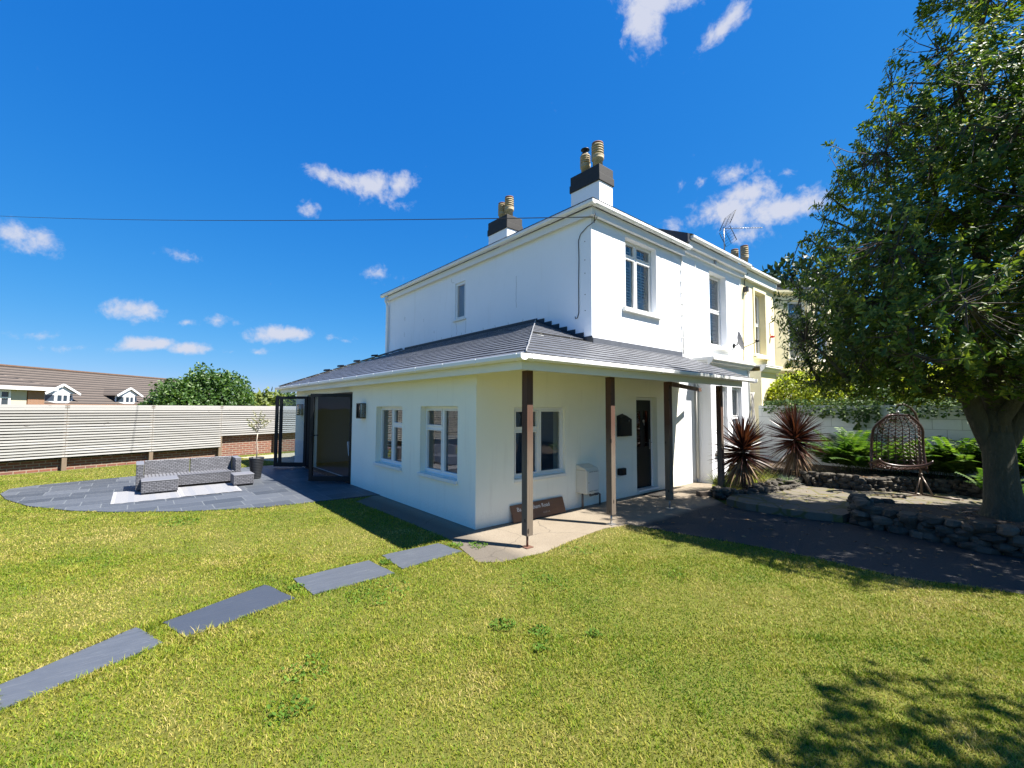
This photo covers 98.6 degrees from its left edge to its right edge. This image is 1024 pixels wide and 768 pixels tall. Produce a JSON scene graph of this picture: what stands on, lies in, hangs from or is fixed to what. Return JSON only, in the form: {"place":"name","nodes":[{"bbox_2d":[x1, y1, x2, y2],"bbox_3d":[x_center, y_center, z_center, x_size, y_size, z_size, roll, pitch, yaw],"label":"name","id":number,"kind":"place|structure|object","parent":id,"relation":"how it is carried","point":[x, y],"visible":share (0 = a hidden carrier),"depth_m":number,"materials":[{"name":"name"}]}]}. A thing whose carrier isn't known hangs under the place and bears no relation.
{"place":"outdoors","nodes":[
{"label":"outdoors","id":0,"kind":"place"},
{"bbox_2d":[0,465,378,512],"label":"patio","id":1,"kind":"structure","parent":0,"point":[274,485],"depth_m":8.47,"materials":[{"name":"stone"}]},
{"bbox_2d":[110,490,181,504],"bbox_3d":[-7.011,2.126,8.467,1.010,0.008,1.402,3,-4,-40],"label":"outdoor rug","id":2,"kind":"object","parent":1,"relation":"on","point":[127,496],"visible":0.81,"depth_m":8.28,"materials":[{"name":"white fabric"}]},
{"bbox_2d":[141,475,178,494],"bbox_3d":[-7.048,2.016,8.803,0.580,0.267,0.570,3,-4,-40],"label":"wicker ottoman","id":3,"kind":"object","parent":2,"relation":"on","point":[158,484],"visible":1,"depth_m":8.63,"materials":[{"name":"grey wicker"}]},
{"bbox_2d":[135,456,240,490],"bbox_3d":[-6.992,1.917,9.585,1.830,0.552,0.748,3,-4,-40],"label":"wicker sofa","id":4,"kind":"object","parent":1,"relation":"on","point":[212,469],"visible":0.88,"depth_m":9.63,"materials":[{"name":"grey wicker"}]},
{"bbox_2d":[178,483,241,496],"bbox_3d":[-6.210,2.155,9.029,0.980,0.008,1.222,3,-4,-40],"label":"outdoor rug","id":5,"kind":"object","parent":1,"relation":"on","point":[205,489],"visible":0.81,"depth_m":8.97,"materials":[{"name":"white fabric"}]},
{"bbox_2d":[230,471,253,485],"bbox_3d":[-5.924,2.078,9.664,0.390,0.247,0.470,3,-4,-40],"label":"wicker side table","id":6,"kind":"object","parent":1,"relation":"on","point":[240,478],"visible":1,"depth_m":9.52,"materials":[{"name":"grey wicker"}]},
{"bbox_2d":[246,410,270,478],"bbox_3d":[-6.064,1.433,10.587,0.580,1.642,0.575,3,-4,-40],"label":"potted olive","id":7,"kind":"object","parent":1,"relation":"on","point":[256,464],"visible":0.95,"depth_m":10.43,"materials":[{"name":"plant"}]},
{"bbox_2d":[0,451,1023,767],"bbox_3d":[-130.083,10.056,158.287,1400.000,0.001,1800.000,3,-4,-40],"label":"ground","id":8,"kind":"structure","parent":0,"point":[512,733],"depth_m":2.98,"materials":[{"name":"green plant"}]},
{"bbox_2d":[0,627,162,710],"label":"stepping slab","id":9,"kind":"structure","parent":8,"relation":"on","point":[105,652],"depth_m":2.88,"materials":[{"name":"stone"}]},
{"bbox_2d":[0,364,180,404],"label":"neighbour building","id":10,"kind":"structure","parent":8,"relation":"on","point":[24,385],"depth_m":48.31,"materials":[{"name":"concrete"}]},
{"bbox_2d":[0,390,10,403],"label":"window","id":11,"kind":"structure","parent":10,"relation":"in","point":[5,395],"depth_m":34.84,"materials":[{"name":"white plastic"}]},
{"bbox_2d":[0,433,294,475],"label":"brick wall","id":12,"kind":"structure","parent":8,"relation":"on","point":[239,445],"depth_m":13.76,"materials":[{"name":"red brick"}]},
{"bbox_2d":[0,404,295,470],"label":"slatted fence","id":13,"kind":"object","parent":8,"relation":"on","point":[63,433],"visible":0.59,"depth_m":12.76,"materials":[{"name":"grey wood"}]},
{"bbox_2d":[138,394,174,406],"bbox_3d":[-27.442,2.058,33.795,3.433,3.058,3.472,1,-3,-11],"label":"round tree","id":14,"kind":"object","parent":8,"relation":"on","point":[147,402],"visible":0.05,"depth_m":33.33,"materials":[{"name":"green plant"}]},
{"bbox_2d":[146,362,256,405],"bbox_3d":[-24.480,0.990,35.071,7.235,5.410,7.560,3,-4,-40],"label":"round tree","id":15,"kind":"object","parent":8,"relation":"on","point":[201,387],"visible":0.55,"depth_m":33.71,"materials":[{"name":"green plant"}]},
{"bbox_2d":[162,585,294,637],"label":"stepping slab","id":16,"kind":"structure","parent":8,"relation":"on","point":[260,598],"depth_m":3.69,"materials":[{"name":"stone"}]},
{"bbox_2d":[241,453,294,461],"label":"gravel","id":17,"kind":"structure","parent":8,"relation":"on","point":[288,457],"depth_m":14.96,"materials":[{"name":"white gravel"}]},
{"bbox_2d":[249,386,292,405],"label":"tree","id":18,"kind":"object","parent":8,"relation":"on","point":[260,399],"visible":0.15,"depth_m":49.68,"materials":[{"name":"green plant"}]},
{"bbox_2d":[267,390,295,405],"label":"tree","id":19,"kind":"object","parent":8,"relation":"on","point":[291,394],"visible":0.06,"depth_m":57.67,"materials":[{"name":"green plant"}]},
{"bbox_2d":[293,560,394,594],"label":"stepping slab","id":20,"kind":"structure","parent":8,"relation":"on","point":[326,580],"depth_m":4.42,"materials":[{"name":"stone"}]},
{"bbox_2d":[156,516,685,725],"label":"lawn weeds","id":21,"kind":"object","parent":8,"relation":"on","point":[305,702],"visible":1,"depth_m":3.34,"materials":[{"name":"green plant"}]},
{"bbox_2d":[382,543,460,568],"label":"stepping slab","id":22,"kind":"structure","parent":8,"relation":"on","point":[408,558],"depth_m":5.09,"materials":[{"name":"stone"}]},
{"bbox_2d":[273,140,757,548],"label":"white house","id":23,"kind":"structure","parent":8,"relation":"on","point":[516,364],"depth_m":8.80,"materials":[{"name":"paint"}]},
{"bbox_2d":[273,396,307,466],"bbox_3d":[-6.189,1.322,12.325,0.899,1.955,0.060,0,-3,1],"label":"folding door","id":24,"kind":"structure","parent":23,"relation":"in","point":[275,463],"depth_m":12.30,"materials":[{"name":"black glass"}]},
{"bbox_2d":[278,396,310,466],"bbox_3d":[-6.086,1.323,12.327,0.865,1.955,0.060,0,-3,1],"label":"folding door","id":25,"kind":"structure","parent":23,"relation":"in","point":[308,397],"depth_m":12.30,"materials":[{"name":"black glass"}]},
{"bbox_2d":[7,216,589,220],"bbox_3d":[-15.418,-6.209,15.904,37.172,7.154,0.016,-1,-3,25],"label":"overhead wire","id":26,"kind":"object","parent":23,"relation":"attached to","point":[329,220],"visible":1,"depth_m":10.88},
{"bbox_2d":[296,404,302,414],"bbox_3d":[-6.141,0.748,12.750,0.129,0.320,0.200,3,-4,-40],"label":"wall lantern","id":27,"kind":"object","parent":23,"relation":"attached to","point":[299,411],"depth_m":12.73,"materials":[{"name":"black glass"}]},
{"bbox_2d":[308,394,352,481],"bbox_3d":[-4.052,1.194,9.885,0.984,1.955,0.178,0,-3,3],"label":"folding door","id":28,"kind":"structure","parent":23,"relation":"in","point":[312,404],"depth_m":9.86,"materials":[{"name":"black glass"}]},
{"bbox_2d":[356,403,365,418],"bbox_3d":[-3.181,0.564,9.274,0.129,0.320,0.200,3,-4,-40],"label":"wall lantern","id":29,"kind":"object","parent":23,"relation":"attached to","point":[360,414],"depth_m":9.25,"materials":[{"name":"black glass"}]},
{"bbox_2d":[373,406,401,470],"bbox_3d":[-2.282,1.010,8.438,0.281,1.156,1.180,3,-4,-40],"label":"window","id":30,"kind":"structure","parent":23,"relation":"in","point":[395,424],"depth_m":8.47,"materials":[{"name":"white plastic"}]},
{"bbox_2d":[417,406,457,484],"bbox_3d":[-1.139,0.936,7.037,0.205,1.156,1.180,3,-4,-40],"label":"window","id":31,"kind":"structure","parent":23,"relation":"in","point":[444,410],"depth_m":7.09,"materials":[{"name":"white plastic"}]},
{"bbox_2d":[452,281,465,321],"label":"window","id":32,"kind":"structure","parent":23,"relation":"in","point":[458,318],"depth_m":11.47,"materials":[{"name":"white plastic"}]},
{"bbox_2d":[514,407,565,482],"bbox_3d":[0.437,0.945,7.063,1.130,1.141,0.140,3,-4,-40],"label":"window","id":33,"kind":"structure","parent":23,"relation":"in","point":[537,411],"depth_m":7.08,"materials":[{"name":"white plastic"}]},
{"bbox_2d":[576,463,600,508],"bbox_3d":[1.391,1.750,7.612,0.576,0.738,0.252,3,-4,-40],"label":"meter box","id":34,"kind":"object","parent":23,"relation":"attached to","point":[587,478],"visible":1,"depth_m":7.46,"materials":[{"name":"plastic"}]},
{"bbox_2d":[588,470,598,492],"bbox_3d":[1.375,1.645,7.451,0.275,0.350,0.008,3,-4,-40],"label":"door","id":35,"kind":"structure","parent":34,"relation":"in","point":[593,480],"depth_m":7.44,"materials":[{"name":"white plastic"}]},
{"bbox_2d":[617,468,626,476],"bbox_3d":[2.086,1.666,8.317,0.200,0.150,0.089,3,-4,-40],"label":"wall vent","id":36,"kind":"object","parent":23,"relation":"attached to","point":[622,472],"depth_m":8.27,"materials":[{"name":"black plastic"}]},
{"bbox_2d":[617,414,631,436],"bbox_3d":[2.155,0.785,8.412,0.356,0.436,0.106,3,-4,-40],"label":"letter box","id":37,"kind":"object","parent":23,"relation":"attached to","point":[624,425],"visible":1,"depth_m":8.34,"materials":[{"name":"metal"}]},
{"bbox_2d":[623,241,662,319],"bbox_3d":[2.631,-2.159,9.155,1.340,1.516,0.286,3,-4,-40],"label":"window","id":38,"kind":"structure","parent":23,"relation":"in","point":[632,255],"depth_m":9.21,"materials":[{"name":"white plastic"}]},
{"bbox_2d":[636,397,658,491],"bbox_3d":[2.712,1.216,9.052,0.746,1.883,0.240,3,-4,-40],"label":"front door","id":39,"kind":"structure","parent":23,"relation":"in","point":[643,405],"depth_m":9.12,"materials":[{"name":"black plastic"}]},
{"bbox_2d":[708,275,731,351],"bbox_3d":[5.248,-1.853,11.389,1.180,1.961,0.318,3,-4,-40],"label":"window","id":40,"kind":"structure","parent":23,"relation":"in","point":[716,312],"depth_m":11.66,"materials":[{"name":"white plastic"}]},
{"bbox_2d":[716,387,725,454],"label":"window","id":41,"kind":"structure","parent":23,"relation":"in","point":[723,387],"depth_m":10.65,"materials":[{"name":"white plastic"}]},
{"bbox_2d":[732,387,738,446],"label":"window","id":42,"kind":"structure","parent":23,"relation":"in","point":[735,390],"depth_m":11.19,"materials":[{"name":"white plastic"}]},
{"bbox_2d":[714,210,762,263],"bbox_3d":[5.775,-3.735,11.535,1.598,1.456,0.538,1,-3,-13],"label":"tv aerial","id":43,"kind":"object","parent":23,"relation":"attached to","point":[723,227],"visible":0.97,"depth_m":11.51,"materials":[{"name":"metal"}]},
{"bbox_2d":[733,331,758,349],"bbox_3d":[5.888,-1.083,11.383,0.497,0.487,0.866,1,-3,-8],"label":"satellite dish","id":44,"kind":"object","parent":23,"relation":"attached to","point":[740,341],"visible":1,"depth_m":11.05,"materials":[{"name":"grey metal"}]},
{"bbox_2d":[750,392,755,460],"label":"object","id":45,"kind":"object","parent":23,"relation":"attached to","point":[752,406],"visible":0.48,"depth_m":11.45,"materials":[{"name":"white paint"}]},
{"bbox_2d":[626,245,834,455],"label":"cream house","id":46,"kind":"structure","parent":8,"relation":"on","point":[765,354],"depth_m":13.32,"materials":[{"name":"beige paint"}]},
{"bbox_2d":[754,295,769,358],"bbox_3d":[7.276,-1.738,13.075,1.020,1.931,0.290,3,-4,-40],"label":"window","id":47,"kind":"structure","parent":46,"relation":"in","point":[757,354],"depth_m":13.34,"materials":[{"name":"white plastic"}]},
{"bbox_2d":[787,301,805,360],"bbox_3d":[8.925,-1.662,13.796,0.700,1.891,0.180,0,-3,0],"label":"window","id":48,"kind":"structure","parent":46,"relation":"in","point":[792,302],"depth_m":13.86,"materials":[{"name":"white plastic"}]},
{"bbox_2d":[815,304,826,361],"bbox_3d":[10.134,-1.624,14.419,1.480,1.891,0.180,3,-4,-40],"label":"window","id":49,"kind":"structure","parent":46,"relation":"in","point":[824,360],"depth_m":14.79,"materials":[{"name":"white plastic"}]},
{"bbox_2d":[710,482,804,498],"bbox_3d":[4.959,2.077,8.626,2.464,0.212,0.640,1,-3,-17],"label":"rockery edge","id":50,"kind":"object","parent":8,"relation":"on","point":[717,491],"visible":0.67,"depth_m":8.27,"materials":[{"name":"stone"}]},
{"bbox_2d":[766,369,827,405],"bbox_3d":[7.498,1.020,11.774,1.234,2.931,1.613,3,-4,-40],"label":"golden shrub","id":51,"kind":"object","parent":8,"relation":"on","point":[777,390],"visible":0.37,"depth_m":11.70,"materials":[{"name":"green plant"}]},
{"bbox_2d":[761,243,866,357],"bbox_3d":[14.425,-1.831,22.705,6.342,9.925,6.315,3,-4,-40],"label":"dark pine","id":52,"kind":"object","parent":8,"relation":"on","point":[776,273],"visible":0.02,"depth_m":21.97,"materials":[{"name":"green plant"}]},
{"bbox_2d":[803,370,872,404],"bbox_3d":[8.407,0.969,11.251,1.823,2.992,1.747,3,-4,-40],"label":"golden shrub","id":53,"kind":"object","parent":8,"relation":"on","point":[838,395],"visible":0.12,"depth_m":11.05,"materials":[{"name":"green plant"}]},
{"bbox_2d":[716,460,1023,499],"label":"soil border","id":54,"kind":"object","parent":8,"relation":"on","point":[829,468],"visible":0.22,"depth_m":9.53,"materials":[{"name":"brown soil"}]},
{"bbox_2d":[705,471,738,483],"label":"grass tuft","id":55,"kind":"object","parent":54,"relation":"on","point":[715,480],"visible":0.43,"depth_m":9.24,"materials":[{"name":"green plant"}]},
{"bbox_2d":[720,479,741,489],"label":"grass tuft","id":56,"kind":"object","parent":54,"relation":"on","point":[728,484],"visible":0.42,"depth_m":8.68,"materials":[{"name":"green plant"}]},
{"bbox_2d":[707,413,778,489],"bbox_3d":[4.622,1.554,8.822,1.364,2.104,1.355,3,-4,-40],"label":"cordyline","id":57,"kind":"object","parent":54,"relation":"on","point":[741,455],"visible":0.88,"depth_m":8.72,"materials":[{"name":"brown plant"}]},
{"bbox_2d":[727,467,791,483],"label":"grass tuft","id":58,"kind":"object","parent":54,"relation":"on","point":[768,476],"visible":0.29,"depth_m":9.21,"materials":[{"name":"green plant"}]},
{"bbox_2d":[745,475,802,491],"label":"scattered rocks","id":59,"kind":"object","parent":54,"relation":"on","point":[764,486],"visible":0.9,"depth_m":8.77,"materials":[{"name":"stone"}]},
{"bbox_2d":[763,404,832,479],"bbox_3d":[6.222,1.392,9.627,1.434,2.109,1.404,3,-4,-40],"label":"cordyline","id":60,"kind":"object","parent":54,"relation":"on","point":[793,428],"visible":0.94,"depth_m":9.53,"materials":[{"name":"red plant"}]},
{"bbox_2d":[802,427,900,473],"bbox_3d":[7.335,1.431,9.643,2.120,0.944,2.307,3,-4,-40],"label":"fern","id":61,"kind":"object","parent":54,"relation":"on","point":[851,448],"visible":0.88,"depth_m":9.41,"materials":[{"name":"green plant"}]},
{"bbox_2d":[829,435,942,475],"bbox_3d":[8.149,1.482,9.271,1.625,0.806,2.130,0,-3,-2],"label":"fern","id":62,"kind":"object","parent":54,"relation":"on","point":[892,457],"visible":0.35,"depth_m":9.01,"materials":[{"name":"green plant"}]},
{"bbox_2d":[878,436,981,480],"bbox_3d":[8.549,1.437,8.649,2.140,0.830,1.708,0,-3,5],"label":"fern","id":63,"kind":"object","parent":54,"relation":"on","point":[946,463],"visible":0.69,"depth_m":8.42,"materials":[{"name":"green plant"}]},
{"bbox_2d":[925,436,1023,483],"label":"fern","id":64,"kind":"object","parent":54,"relation":"on","point":[1020,451],"visible":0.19,"depth_m":8.21,"materials":[{"name":"green plant"}]},
{"bbox_2d":[835,331,930,401],"bbox_3d":[11.259,0.096,13.376,2.966,5.003,2.709,3,-4,-40],"label":"hedge tree","id":65,"kind":"object","parent":8,"relation":"on","point":[882,376],"depth_m":13.00,"materials":[{"name":"green plant"}]},
{"bbox_2d":[843,376,927,404],"bbox_3d":[8.881,0.997,10.486,1.849,2.844,1.598,3,-4,-40],"label":"green shrub","id":66,"kind":"object","parent":8,"relation":"on","point":[882,394],"visible":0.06,"depth_m":10.13,"materials":[{"name":"green plant"}]},
{"bbox_2d":[759,405,1023,481],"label":"garden wall","id":67,"kind":"structure","parent":8,"relation":"on","point":[953,427],"depth_m":9.89,"materials":[{"name":"white paint"}]},
{"bbox_2d":[761,397,964,432],"bbox_3d":[9.146,0.635,8.840,0.422,0.837,7.629,3,-4,-40],"label":"ivy","id":68,"kind":"object","parent":67,"relation":"attached to","point":[876,411],"visible":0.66,"depth_m":10.13,"materials":[{"name":"green plant"}]},
{"bbox_2d":[890,364,957,404],"bbox_3d":[9.328,0.938,9.851,1.402,2.894,1.349,3,-4,-40],"label":"golden shrub","id":69,"kind":"object","parent":8,"relation":"on","point":[899,401],"visible":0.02,"depth_m":9.86,"materials":[{"name":"green plant"}]},
{"bbox_2d":[853,503,1023,530],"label":"soil bed","id":70,"kind":"object","parent":8,"relation":"on","point":[935,510],"visible":0.25,"depth_m":6.35,"materials":[{"name":"brown soil"}]},
{"bbox_2d":[768,0,1023,521],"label":"evergreen tree","id":71,"kind":"object","parent":70,"relation":"on","point":[984,157],"visible":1,"depth_m":5.70,"materials":[{"name":"green plant"}]},
{"bbox_2d":[955,468,1023,492],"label":"fern","id":72,"kind":"object","parent":70,"relation":"on","point":[980,482],"visible":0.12,"depth_m":7.28,"materials":[{"name":"green plant"}]},
{"bbox_2d":[873,304,1015,404],"bbox_3d":[11.691,-0.114,12.023,3.776,5.281,3.797,3,-4,-40],"label":"hedge tree","id":73,"kind":"object","parent":8,"relation":"on","point":[934,332],"visible":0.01,"depth_m":12.04,"materials":[{"name":"green plant"}]},
{"bbox_2d":[0,0,1023,395],"label":"sky","id":74,"kind":"structure","parent":0,"point":[157,114],"materials":[{"name":"blue"}]},
{"bbox_2d":[356,482,1023,594],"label":"path","id":75,"kind":"structure","parent":0,"point":[691,509],"depth_m":5.91,"materials":[{"name":"concrete"}]},
{"bbox_2d":[510,496,565,522],"bbox_3d":[0.424,1.951,6.872,1.120,0.241,0.105,3,-4,-40],"label":"name board","id":76,"kind":"object","parent":75,"relation":"on","point":[547,507],"visible":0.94,"depth_m":6.90,"materials":[{"name":"brown wood"}]},
{"bbox_2d":[643,490,676,496],"bbox_3d":[2.962,2.186,8.800,0.700,0.013,0.350,3,-4,-40],"label":"door mat","id":77,"kind":"object","parent":75,"relation":"on","point":[659,493],"depth_m":8.75,"materials":[{"name":"grey fabric"}]},
{"bbox_2d":[696,490,712,496],"bbox_3d":[3.897,2.146,8.645,0.557,0.090,0.134,1,-3,-15],"label":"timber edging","id":78,"kind":"object","parent":75,"relation":"on","point":[705,493],"visible":0.64,"depth_m":8.56,"materials":[{"name":"wood"}]},
{"bbox_2d":[662,462,1014,589],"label":"leaf litter","id":79,"kind":"object","parent":75,"relation":"on","point":[875,505],"visible":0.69,"depth_m":6.45,"materials":[{"name":"brown plant"}]},
{"bbox_2d":[726,486,981,522],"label":"stone platform","id":80,"kind":"structure","parent":75,"relation":"on","point":[818,506],"depth_m":7.61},
{"bbox_2d":[778,474,798,481],"bbox_3d":[5.760,1.984,9.206,0.656,0.290,0.612,3,-4,-40],"label":"blue fescue","id":81,"kind":"object","parent":80,"relation":"on","point":[782,477],"visible":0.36,"depth_m":9.23,"materials":[{"name":"green plant"}]},
{"bbox_2d":[799,471,982,497],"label":"dry stone wall","id":82,"kind":"structure","parent":80,"relation":"on","point":[893,483],"depth_m":8.55,"materials":[{"name":"grey stone"}]},
{"bbox_2d":[868,404,959,499],"bbox_3d":[7.195,1.203,8.060,0.921,1.701,1.105,2,-3,-24],"label":"hanging chair","id":83,"kind":"object","parent":80,"relation":"on","point":[920,466],"visible":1,"depth_m":8.26,"materials":[{"name":"brown metal"}]},
{"bbox_2d":[846,493,1023,558],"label":"dry stone wall","id":84,"kind":"structure","parent":75,"relation":"on","point":[983,537],"depth_m":5.60,"materials":[{"name":"grey stone"}]}
]}

